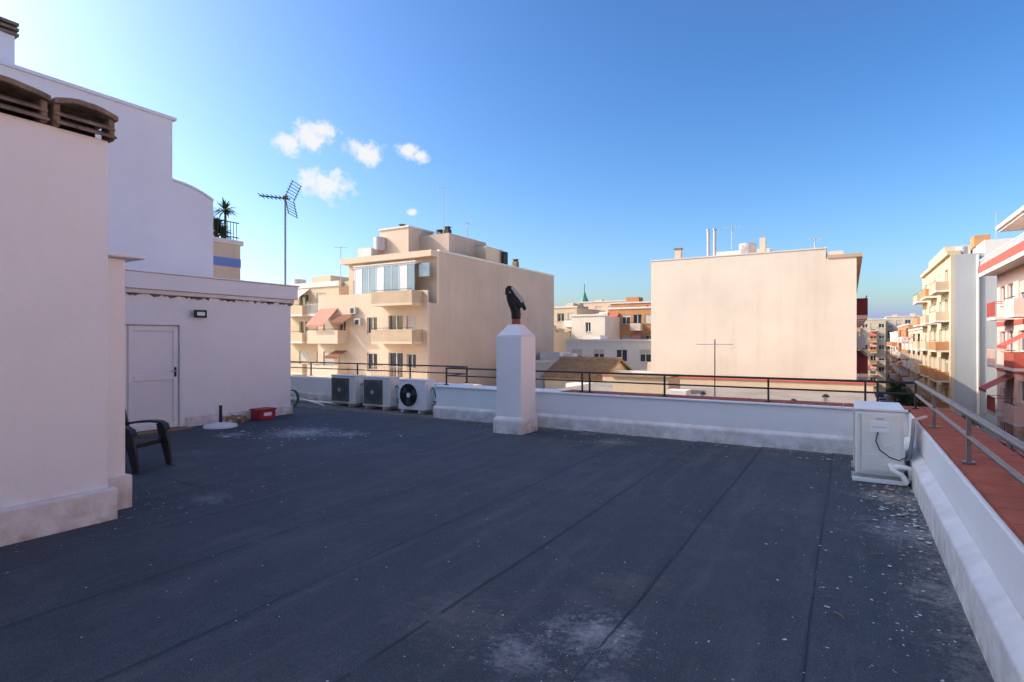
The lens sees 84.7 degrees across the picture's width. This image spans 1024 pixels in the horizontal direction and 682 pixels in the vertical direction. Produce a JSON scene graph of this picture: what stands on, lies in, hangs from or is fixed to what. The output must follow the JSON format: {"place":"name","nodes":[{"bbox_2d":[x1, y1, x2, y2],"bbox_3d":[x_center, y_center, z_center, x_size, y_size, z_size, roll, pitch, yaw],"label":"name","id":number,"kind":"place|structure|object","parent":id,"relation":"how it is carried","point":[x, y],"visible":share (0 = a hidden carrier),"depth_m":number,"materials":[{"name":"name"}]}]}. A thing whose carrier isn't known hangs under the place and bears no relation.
{"place":"outdoors","nodes":[
{"label":"outdoors","id":0,"kind":"place"},
{"bbox_2d":[213,218,243,279],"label":"terrace building","id":1,"kind":"structure","parent":0,"point":[226,260],"depth_m":26.29,"materials":[{"name":"beige paint"}]},
{"bbox_2d":[213,216,229,236],"bbox_3d":[-13.900,-5.157,26.410,1.438,1.615,1.518,0,0,31],"label":"potted plant","id":2,"kind":"object","parent":1,"relation":"on","point":[217,222],"visible":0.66,"depth_m":26.32,"materials":[{"name":"green plant"}]},
{"bbox_2d":[213,223,232,239],"bbox_3d":[-13.719,-5.045,26.598,1.182,1.390,1.226,0,0,-35],"label":"potted plant","id":3,"kind":"object","parent":1,"relation":"on","point":[219,231],"visible":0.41,"depth_m":26.56,"materials":[{"name":"green plant"}]},
{"bbox_2d":[213,197,236,238],"bbox_3d":[-13.726,-5.673,26.842,1.234,2.546,1.198,0,0,-11],"label":"yucca plant","id":4,"kind":"object","parent":1,"relation":"on","point":[225,206],"visible":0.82,"depth_m":26.77,"materials":[{"name":"green plant"}]},
{"bbox_2d":[291,286,348,375],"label":"walls","id":5,"kind":"structure","parent":0,"point":[311,349],"depth_m":56.52,"materials":[{"name":"yellow paint"}]},
{"bbox_2d":[291,304,314,374],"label":"balconies","id":6,"kind":"structure","parent":5,"relation":"attached to","point":[301,311],"depth_m":55.87,"materials":[{"name":"white paint"}]},
{"bbox_2d":[300,293,325,363],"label":"windows","id":7,"kind":"structure","parent":5,"relation":"attached to","point":[303,327],"depth_m":57.21,"materials":[{"name":"clear glass"}]},
{"bbox_2d":[288,275,348,288],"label":"roof structures","id":8,"kind":"object","parent":5,"relation":"on","point":[325,281],"visible":0.44,"depth_m":59.52,"materials":[{"name":"white paint"}]},
{"bbox_2d":[318,249,553,385],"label":"walls","id":9,"kind":"structure","parent":0,"point":[462,314],"depth_m":49.36,"materials":[{"name":"paint"}]},
{"bbox_2d":[306,308,353,358],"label":"awnings","id":10,"kind":"object","parent":9,"relation":"attached to","point":[320,317],"visible":1,"depth_m":49.68,"materials":[{"name":"fabric"}]},
{"bbox_2d":[340,247,346,294],"bbox_3d":[-15.917,-5.950,52.145,1.217,5.600,0.480,0,0,-15],"label":"rooftop antenna","id":11,"kind":"object","parent":9,"relation":"on","point":[340,268],"visible":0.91,"depth_m":52.12,"materials":[{"name":"grey metal"}]},
{"bbox_2d":[349,307,362,325],"bbox_3d":[-13.609,-2.150,48.899,1.300,1.600,0.330,0,0,31],"label":"air conditioner","id":12,"kind":"object","parent":9,"relation":"attached to","point":[357,321],"visible":1,"depth_m":48.76,"materials":[{"name":"grey metal"}]},
{"bbox_2d":[307,288,422,378],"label":"balconies","id":13,"kind":"structure","parent":9,"relation":"attached to","point":[396,299],"depth_m":45.78,"materials":[{"name":"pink paint"}]},
{"bbox_2d":[324,315,415,377],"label":"windows","id":14,"kind":"structure","parent":9,"relation":"attached to","point":[396,321],"depth_m":47.28,"materials":[{"name":"grey glass"}]},
{"bbox_2d":[353,260,429,293],"bbox_3d":[-10.078,-5.330,47.640,8.250,2.440,1.290,0,0,31],"label":"glazed gallery","id":15,"kind":"object","parent":9,"relation":"on","point":[399,276],"visible":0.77,"depth_m":47.21,"materials":[{"name":"glass"}]},
{"bbox_2d":[358,224,553,275],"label":"roof structures","id":16,"kind":"object","parent":9,"relation":"on","point":[401,238],"visible":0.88,"depth_m":51.55,"materials":[{"name":"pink paint"}]},
{"bbox_2d":[435,186,451,232],"bbox_3d":[-6.143,-11.750,50.356,1.617,4.200,0.480,0,0,14],"label":"rooftop antenna","id":17,"kind":"object","parent":16,"relation":"on","point":[443,205],"visible":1,"depth_m":50.33,"materials":[{"name":"grey metal"}]},
{"bbox_2d":[0,0,1023,318],"label":"sky","id":18,"kind":"structure","parent":0,"point":[587,142],"materials":[{"name":"blue"}]},
{"bbox_2d":[535,363,553,388],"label":"walls","id":19,"kind":"structure","parent":0,"point":[541,366],"depth_m":52.08,"materials":[{"name":"white paint"}]},
{"bbox_2d":[535,352,576,362],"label":"roof parapet","id":20,"kind":"structure","parent":19,"relation":"on","point":[549,357],"depth_m":58.59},
{"bbox_2d":[540,356,632,379],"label":"roof","id":21,"kind":"structure","parent":19,"relation":"on","point":[586,364],"depth_m":47.42,"materials":[{"name":"tile"}]},
{"bbox_2d":[554,332,569,351],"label":"walls","id":22,"kind":"structure","parent":0,"point":[560,341],"depth_m":78.46,"materials":[{"name":"yellow paint"}]},
{"bbox_2d":[566,382,588,386],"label":"roof parapet","id":23,"kind":"structure","parent":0,"point":[571,384],"depth_m":42.33,"materials":[{"name":"white paint"}]},
{"bbox_2d":[554,307,605,331],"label":"walls","id":24,"kind":"structure","parent":0,"point":[566,311],"depth_m":94.17,"materials":[{"name":"yellow paint"}]},
{"bbox_2d":[554,320,571,326],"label":"balconies","id":25,"kind":"structure","parent":24,"relation":"attached to","point":[567,323],"depth_m":92.41,"materials":[{"name":"white paint"}]},
{"bbox_2d":[557,313,574,338],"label":"windows","id":26,"kind":"structure","parent":24,"relation":"attached to","point":[560,316],"depth_m":94.20,"materials":[{"name":"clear glass"}]},
{"bbox_2d":[554,303,583,307],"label":"roof parapet","id":27,"kind":"structure","parent":24,"relation":"on","point":[573,305],"depth_m":96.34,"materials":[{"name":"white paint"}]},
{"bbox_2d":[572,316,619,338],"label":"walls","id":28,"kind":"structure","parent":0,"point":[609,326],"depth_m":80.28,"materials":[{"name":"beige paint"}]},
{"bbox_2d":[571,312,608,315],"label":"roof parapet","id":29,"kind":"structure","parent":28,"relation":"on","point":[602,314],"depth_m":80.06,"materials":[{"name":"white paint"}]},
{"bbox_2d":[583,301,625,311],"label":"walls","id":30,"kind":"structure","parent":0,"point":[603,305],"depth_m":123.62,"materials":[{"name":"beige paint"}]},
{"bbox_2d":[579,300,625,302],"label":"roof parapet","id":31,"kind":"structure","parent":30,"relation":"on","point":[602,301],"depth_m":123.80,"materials":[{"name":"white paint"}]},
{"bbox_2d":[566,341,650,370],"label":"walls","id":32,"kind":"structure","parent":0,"point":[633,349],"depth_m":63.02,"materials":[{"name":"white paint"}]},
{"bbox_2d":[565,335,650,340],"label":"roof parapet","id":33,"kind":"structure","parent":32,"relation":"on","point":[594,337],"depth_m":64.86,"materials":[{"name":"white paint"}]},
{"bbox_2d":[572,349,650,361],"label":"windows","id":34,"kind":"structure","parent":32,"relation":"attached to","point":[645,355],"depth_m":62.80,"materials":[{"name":"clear glass"}]},
{"bbox_2d":[609,308,650,338],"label":"walls","id":35,"kind":"structure","parent":0,"point":[626,331],"depth_m":82.75,"materials":[{"name":"paint"}]},
{"bbox_2d":[609,313,641,338],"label":"awnings","id":36,"kind":"object","parent":35,"relation":"attached to","point":[635,335],"visible":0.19,"depth_m":82.04,"materials":[{"name":"fabric"}]},
{"bbox_2d":[608,305,650,308],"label":"roof parapet","id":37,"kind":"structure","parent":35,"relation":"on","point":[643,306],"depth_m":83.22,"materials":[{"name":"white paint"}]},
{"bbox_2d":[617,314,650,338],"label":"windows","id":38,"kind":"structure","parent":35,"relation":"attached to","point":[637,318],"depth_m":82.41,"materials":[{"name":"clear glass"}]},
{"bbox_2d":[630,322,642,330],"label":"balconies","id":39,"kind":"structure","parent":35,"relation":"attached to","point":[635,326],"depth_m":81.42,"materials":[{"name":"white paint"}]},
{"bbox_2d":[610,303,650,307],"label":"walls","id":40,"kind":"structure","parent":0,"point":[624,305],"depth_m":103.73,"materials":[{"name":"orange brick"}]},
{"bbox_2d":[610,297,650,303],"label":"roof parapet","id":41,"kind":"structure","parent":40,"relation":"on","point":[634,299],"depth_m":104.68,"materials":[{"name":"white paint"}]},
{"bbox_2d":[614,362,650,372],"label":"roof parapet","id":42,"kind":"structure","parent":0,"point":[631,371],"depth_m":45.73,"materials":[{"name":"white paint"}]},
{"bbox_2d":[559,373,875,403],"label":"terrace building","id":43,"kind":"structure","parent":0,"point":[824,396],"depth_m":26.11,"materials":[{"name":"yellow paint"}]},
{"bbox_2d":[696,339,734,396],"bbox_3d":[5.540,1.150,15.337,1.000,2.400,0.400,0,0,0],"label":"tv antenna","id":44,"kind":"object","parent":43,"relation":"on","point":[714,344],"visible":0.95,"depth_m":15.33,"materials":[{"name":"metal"}]},
{"bbox_2d":[650,247,862,379],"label":"walls","id":45,"kind":"structure","parent":0,"point":[787,314],"depth_m":29.54,"materials":[{"name":"beige paint"}]},
{"bbox_2d":[674,229,771,258],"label":"roof structures","id":46,"kind":"object","parent":45,"relation":"on","point":[747,247],"visible":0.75,"depth_m":32.09,"materials":[{"name":"white paint"}]},
{"bbox_2d":[857,295,867,376],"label":"balconies","id":47,"kind":"structure","parent":45,"relation":"attached to","point":[862,318],"depth_m":29.29,"materials":[{"name":"red paint"}]},
{"bbox_2d":[857,319,885,391],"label":"walls","id":48,"kind":"structure","parent":0,"point":[882,386],"depth_m":155.98,"materials":[{"name":"yellow paint"}]},
{"bbox_2d":[857,327,876,385],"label":"balconies","id":49,"kind":"structure","parent":48,"relation":"attached to","point":[873,350],"depth_m":155.75,"materials":[{"name":"white paint"}]},
{"bbox_2d":[857,323,883,380],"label":"windows","id":50,"kind":"structure","parent":48,"relation":"attached to","point":[881,336],"depth_m":156.51,"materials":[{"name":"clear glass"}]},
{"bbox_2d":[870,333,876,368],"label":"awnings","id":51,"kind":"object","parent":48,"relation":"attached to","point":[873,345],"visible":0.38,"depth_m":155.82,"materials":[{"name":"fabric"}]},
{"bbox_2d":[883,394,893,401],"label":"pavement","id":52,"kind":"structure","parent":0,"point":[886,396],"depth_m":143.04,"materials":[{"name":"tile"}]},
{"bbox_2d":[883,378,897,401],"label":"street tree","id":53,"kind":"object","parent":52,"relation":"on","point":[891,388],"visible":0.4,"depth_m":115.88,"materials":[{"name":"green plant"}]},
{"bbox_2d":[890,379,906,398],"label":"street tree","id":54,"kind":"object","parent":52,"relation":"on","point":[898,386],"visible":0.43,"depth_m":103.77,"materials":[{"name":"green plant"}]},
{"bbox_2d":[892,387,913,405],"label":"street tree","id":55,"kind":"object","parent":52,"relation":"on","point":[902,398],"visible":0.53,"depth_m":91.81,"materials":[{"name":"green plant"}]},
{"bbox_2d":[903,392,922,406],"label":"street tree","id":56,"kind":"object","parent":52,"relation":"on","point":[912,402],"visible":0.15,"depth_m":81.45,"materials":[{"name":"green plant"}]},
{"bbox_2d":[890,332,897,402],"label":"walls","id":57,"kind":"structure","parent":0,"point":[892,364],"depth_m":136.59,"materials":[{"name":"white paint"}]},
{"bbox_2d":[887,341,897,400],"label":"balconies","id":58,"kind":"structure","parent":57,"relation":"attached to","point":[891,356],"depth_m":127.52,"materials":[{"name":"white paint"}]},
{"bbox_2d":[884,316,920,389],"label":"walls","id":59,"kind":"structure","parent":0,"point":[895,328],"depth_m":157.40,"materials":[{"name":"beige paint"}]},
{"bbox_2d":[887,320,910,377],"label":"windows","id":60,"kind":"structure","parent":59,"relation":"attached to","point":[890,323],"depth_m":157.81,"materials":[{"name":"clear glass"}]},
{"bbox_2d":[885,313,922,316],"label":"roof parapet","id":61,"kind":"structure","parent":59,"relation":"on","point":[912,314],"depth_m":156.49,"materials":[{"name":"white paint"}]},
{"bbox_2d":[898,325,920,389],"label":"walls","id":62,"kind":"structure","parent":0,"point":[904,333],"depth_m":111.61,"materials":[{"name":"paint"}]},
{"bbox_2d":[894,336,907,405],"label":"balconies","id":63,"kind":"structure","parent":62,"relation":"attached to","point":[901,371],"depth_m":105.07,"materials":[{"name":"white paint"}]},
{"bbox_2d":[909,329,922,406],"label":"walls","id":64,"kind":"structure","parent":0,"point":[915,356],"depth_m":91.14,"materials":[{"name":"beige paint"}]},
{"bbox_2d":[902,343,922,402],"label":"balconies","id":65,"kind":"structure","parent":64,"relation":"attached to","point":[907,364],"depth_m":92.42,"materials":[{"name":"white paint"}]},
{"bbox_2d":[997,264,1023,455],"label":"walls","id":66,"kind":"structure","parent":0,"point":[1013,276],"depth_m":37.30,"materials":[{"name":"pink paint"}]},
{"bbox_2d":[977,233,1023,277],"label":"attic balcony","id":67,"kind":"structure","parent":66,"relation":"attached to","point":[1011,256],"depth_m":34.43,"materials":[{"name":"white paint"}]},
{"bbox_2d":[979,332,1023,391],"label":"awnings","id":68,"kind":"object","parent":66,"relation":"attached to","point":[994,382],"visible":1,"depth_m":36.27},
{"bbox_2d":[987,296,1023,458],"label":"balconies","id":69,"kind":"structure","parent":66,"relation":"attached to","point":[1012,414],"depth_m":33.14,"materials":[{"name":"white paint"}]},
{"bbox_2d":[996,205,1023,231],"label":"roof eave","id":70,"kind":"object","parent":66,"relation":"on","point":[1014,221],"visible":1,"depth_m":36.63,"materials":[{"name":"white paint"}]},
{"bbox_2d":[996,318,1023,409],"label":"bands","id":71,"kind":"object","parent":66,"relation":"attached to","point":[1011,322],"visible":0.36,"depth_m":36.39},
{"bbox_2d":[1001,279,1023,451],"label":"windows","id":72,"kind":"structure","parent":66,"relation":"attached to","point":[1010,394],"depth_m":36.83,"materials":[{"name":"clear glass"}]},
{"label":"ground","id":73,"kind":"structure","parent":0,"visible":0},
{"bbox_2d":[545,378,602,388],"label":"walls","id":74,"kind":"structure","parent":73,"relation":"on","point":[551,384],"depth_m":46.72,"materials":[{"name":"yellow paint"}]},
{"bbox_2d":[612,363,626,371],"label":"gable","id":75,"kind":"structure","parent":74,"relation":"on","point":[619,366],"depth_m":47.87,"materials":[{"name":"yellow paint"}]},
{"bbox_2d":[580,284,587,301],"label":"bell tower","id":76,"kind":"structure","parent":73,"relation":"on","point":[584,298],"depth_m":151.02,"materials":[{"name":"green paint"}]},
{"bbox_2d":[921,234,1012,439],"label":"walls","id":77,"kind":"structure","parent":73,"relation":"on","point":[960,296],"depth_m":55.06,"materials":[{"name":"grey paint"}]},
{"bbox_2d":[913,281,948,407],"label":"balconies","id":78,"kind":"structure","parent":77,"relation":"attached to","point":[932,292],"depth_m":61.06,"materials":[{"name":"white paint"}]},
{"bbox_2d":[926,270,947,397],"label":"windows","id":79,"kind":"structure","parent":77,"relation":"attached to","point":[940,339],"depth_m":62.76,"materials":[{"name":"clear glass"}]},
{"bbox_2d":[955,246,967,253],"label":"roof structures","id":80,"kind":"object","parent":77,"relation":"on","point":[964,249],"visible":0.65,"depth_m":55.46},
{"bbox_2d":[977,255,979,428],"bbox_3d":[45.173,3.150,54.405,0.237,23.000,0.237,0,0,31],"label":"downpipe","id":81,"kind":"object","parent":77,"relation":"attached to","point":[978,339],"visible":0.6,"depth_m":54.30,"materials":[{"name":"white paint"}]},
{"bbox_3d":[-8.461,8.160,4.267,21.100,12.980,22.600,0,0,31],"label":"apartment block","id":82,"kind":"object","parent":73,"relation":"on","visible":0},
{"bbox_2d":[0,400,993,681],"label":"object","id":83,"kind":"structure","parent":82,"relation":"on","point":[764,518],"depth_m":4.06,"materials":[{"name":"asphalt"}]},
{"bbox_2d":[0,74,145,546],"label":"ventilation shaft","id":84,"kind":"object","parent":83,"relation":"on","point":[62,368],"visible":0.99,"depth_m":4.85,"materials":[{"name":"white paint"}]},
{"bbox_2d":[0,16,213,276],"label":"white stair tower","id":85,"kind":"structure","parent":83,"relation":"on","point":[160,218],"depth_m":11.62,"materials":[{"name":"paint"}]},
{"bbox_2d":[125,409,172,473],"bbox_3d":[-4.936,1.245,7.233,0.763,0.788,0.670,0,0,7],"label":"garden chair","id":86,"kind":"object","parent":83,"relation":"on","point":[133,442],"visible":0.56,"depth_m":7.34,"materials":[{"name":"plastic"}]},
{"bbox_2d":[125,269,299,435],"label":"rooftop shed","id":87,"kind":"structure","parent":83,"relation":"on","point":[186,369],"depth_m":10.97,"materials":[{"name":"white paint"}]},
{"bbox_2d":[125,325,177,431],"bbox_3d":[-6.780,0.670,9.895,0.065,1.900,1.720,0,0,31],"label":"door","id":88,"kind":"structure","parent":87,"relation":"in","point":[151,352],"depth_m":10.22,"materials":[{"name":"white plastic"}]},
{"bbox_2d":[194,310,206,317],"bbox_3d":[-6.053,-0.525,10.870,0.123,0.150,0.240,0,0,31],"label":"wall lamp","id":89,"kind":"object","parent":87,"relation":"attached to","point":[200,313],"visible":1,"depth_m":10.83,"materials":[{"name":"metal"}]},
{"bbox_2d":[258,180,301,284],"bbox_3d":[-5.465,-1.415,13.132,0.900,4.530,0.560,0,0,3],"label":"tv antenna","id":90,"kind":"object","parent":87,"relation":"attached to","point":[284,197],"visible":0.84,"depth_m":13.11,"materials":[{"name":"grey metal"}]},
{"bbox_2d":[203,405,237,428],"bbox_3d":[-5.569,1.435,10.731,0.596,0.410,0.596,0,0,31],"label":"parasol base","id":91,"kind":"object","parent":83,"relation":"on","point":[220,424],"visible":1,"depth_m":10.61,"materials":[{"name":"concrete"}]},
{"bbox_2d":[223,415,247,422],"bbox_3d":[-5.584,1.575,11.370,0.308,0.162,0.476,0,0,31],"label":"rubble pile","id":92,"kind":"object","parent":83,"relation":"on","point":[237,418],"visible":0.9,"depth_m":11.28,"materials":[{"name":"stone"}]},
{"bbox_2d":[250,407,276,419],"bbox_3d":[-5.231,1.526,11.817,0.340,0.223,0.410,0,0,31],"label":"red crate","id":93,"kind":"object","parent":83,"relation":"on","point":[263,413],"visible":1,"depth_m":11.71,"materials":[{"name":"plastic"}]},
{"bbox_2d":[291,397,332,406],"bbox_3d":[-5.470,1.560,14.902,2.442,0.144,0.462,0,0,40],"label":"conduit pipe","id":94,"kind":"object","parent":83,"relation":"on","point":[311,401],"visible":0.64,"depth_m":14.67,"materials":[{"name":"white plastic"}]},
{"bbox_2d":[331,374,365,407],"bbox_3d":[-4.085,1.252,14.201,1.006,0.795,0.468,0,0,31],"label":"air conditioner","id":95,"kind":"object","parent":83,"relation":"on","point":[346,389],"visible":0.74,"depth_m":14.01,"materials":[{"name":"beige metal"}]},
{"bbox_2d":[362,376,399,410],"bbox_3d":[-3.092,1.252,13.523,1.026,0.795,0.468,0,0,31],"label":"air conditioner","id":96,"kind":"object","parent":83,"relation":"on","point":[381,392],"visible":0.94,"depth_m":13.34,"materials":[{"name":"beige metal"}]},
{"bbox_2d":[291,376,472,410],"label":"wall","id":97,"kind":"structure","parent":83,"relation":"on","point":[312,388],"depth_m":15.31,"materials":[{"name":"white paint"}]},
{"bbox_2d":[0,406,832,681],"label":"membrane seam","id":98,"kind":"object","parent":83,"relation":"on","point":[629,611],"visible":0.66,"depth_m":4.16,"materials":[{"name":"rubber"}]},
{"bbox_2d":[398,378,435,414],"bbox_3d":[-2.120,1.262,12.849,0.946,0.775,0.463,0,0,31],"label":"air conditioner","id":99,"kind":"object","parent":83,"relation":"on","point":[417,394],"visible":0.98,"depth_m":12.69,"materials":[{"name":"white plastic"}]},
{"bbox_2d":[7,420,973,681],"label":"paint specks","id":100,"kind":"object","parent":83,"relation":"on","point":[777,580],"visible":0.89,"depth_m":4.64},
{"bbox_2d":[493,286,537,434],"bbox_3d":[0.067,0.332,10.208,0.600,2.656,0.630,0,0,31],"label":"chimney","id":101,"kind":"object","parent":83,"relation":"on","point":[515,377],"visible":0.99,"depth_m":10.02,"materials":[{"name":"white paint"}]},
{"bbox_2d":[436,387,907,437],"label":"wall","id":102,"kind":"structure","parent":83,"relation":"on","point":[828,421],"depth_m":9.36,"materials":[{"name":"white paint"}]},
{"bbox_2d":[433,405,852,454],"bbox_3d":[1.906,1.520,9.967,8.320,0.280,0.150,0,0,31],"label":"skirting","id":103,"kind":"object","parent":102,"relation":"attached to","point":[824,443],"visible":0.72,"depth_m":9.33,"materials":[{"name":"white paint"}]},
{"bbox_2d":[434,384,952,412],"bbox_3d":[2.283,0.975,10.044,8.867,0.037,0.630,0,0,31],"label":"coping","id":104,"kind":"object","parent":102,"relation":"on","point":[830,405],"visible":0.88,"depth_m":9.35,"materials":[{"name":"white paint"}]},
{"bbox_2d":[291,361,918,408],"bbox_3d":[-1.295,0.766,12.561,16.840,0.387,0.840,0,0,31],"label":"metal railing","id":105,"kind":"object","parent":104,"relation":"on","point":[877,382],"visible":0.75,"depth_m":9.73,"materials":[{"name":"metal"}]},
{"bbox_2d":[805,461,942,619],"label":"dry leaves and twigs","id":106,"kind":"object","parent":83,"relation":"on","point":[884,554],"visible":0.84,"depth_m":4.31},
{"bbox_2d":[851,401,927,486],"bbox_3d":[4.511,1.212,6.719,0.772,0.875,0.980,0,0,31],"label":"air conditioner","id":107,"kind":"object","parent":83,"relation":"on","point":[878,442],"visible":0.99,"depth_m":6.47,"materials":[{"name":"beige metal"}]},
{"bbox_2d":[908,412,1023,619],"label":"wall","id":108,"kind":"structure","parent":82,"relation":"on","point":[999,543],"depth_m":3.51,"materials":[{"name":"white paint"}]},
{"bbox_2d":[904,436,1023,681],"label":"skirting","id":109,"kind":"object","parent":108,"relation":"attached to","point":[995,620],"visible":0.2,"depth_m":3.27,"materials":[{"name":"white paint"}]},
{"bbox_2d":[910,410,1023,544],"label":"coping","id":110,"kind":"object","parent":108,"relation":"on","point":[1000,489],"visible":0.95,"depth_m":4.32,"materials":[{"name":"tile"}]},
{"bbox_2d":[914,380,1023,485],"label":"metal railing","id":111,"kind":"object","parent":110,"relation":"on","point":[1006,437],"visible":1,"depth_m":4.35,"materials":[{"name":"metal"}]},
{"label":"walls","id":112,"kind":"object","parent":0,"visible":0},
{"bbox_2d":[857,337,864,378],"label":"balconies","id":113,"kind":"structure","parent":112,"relation":"attached to","point":[860,342],"depth_m":54.56,"materials":[{"name":"white paint"}]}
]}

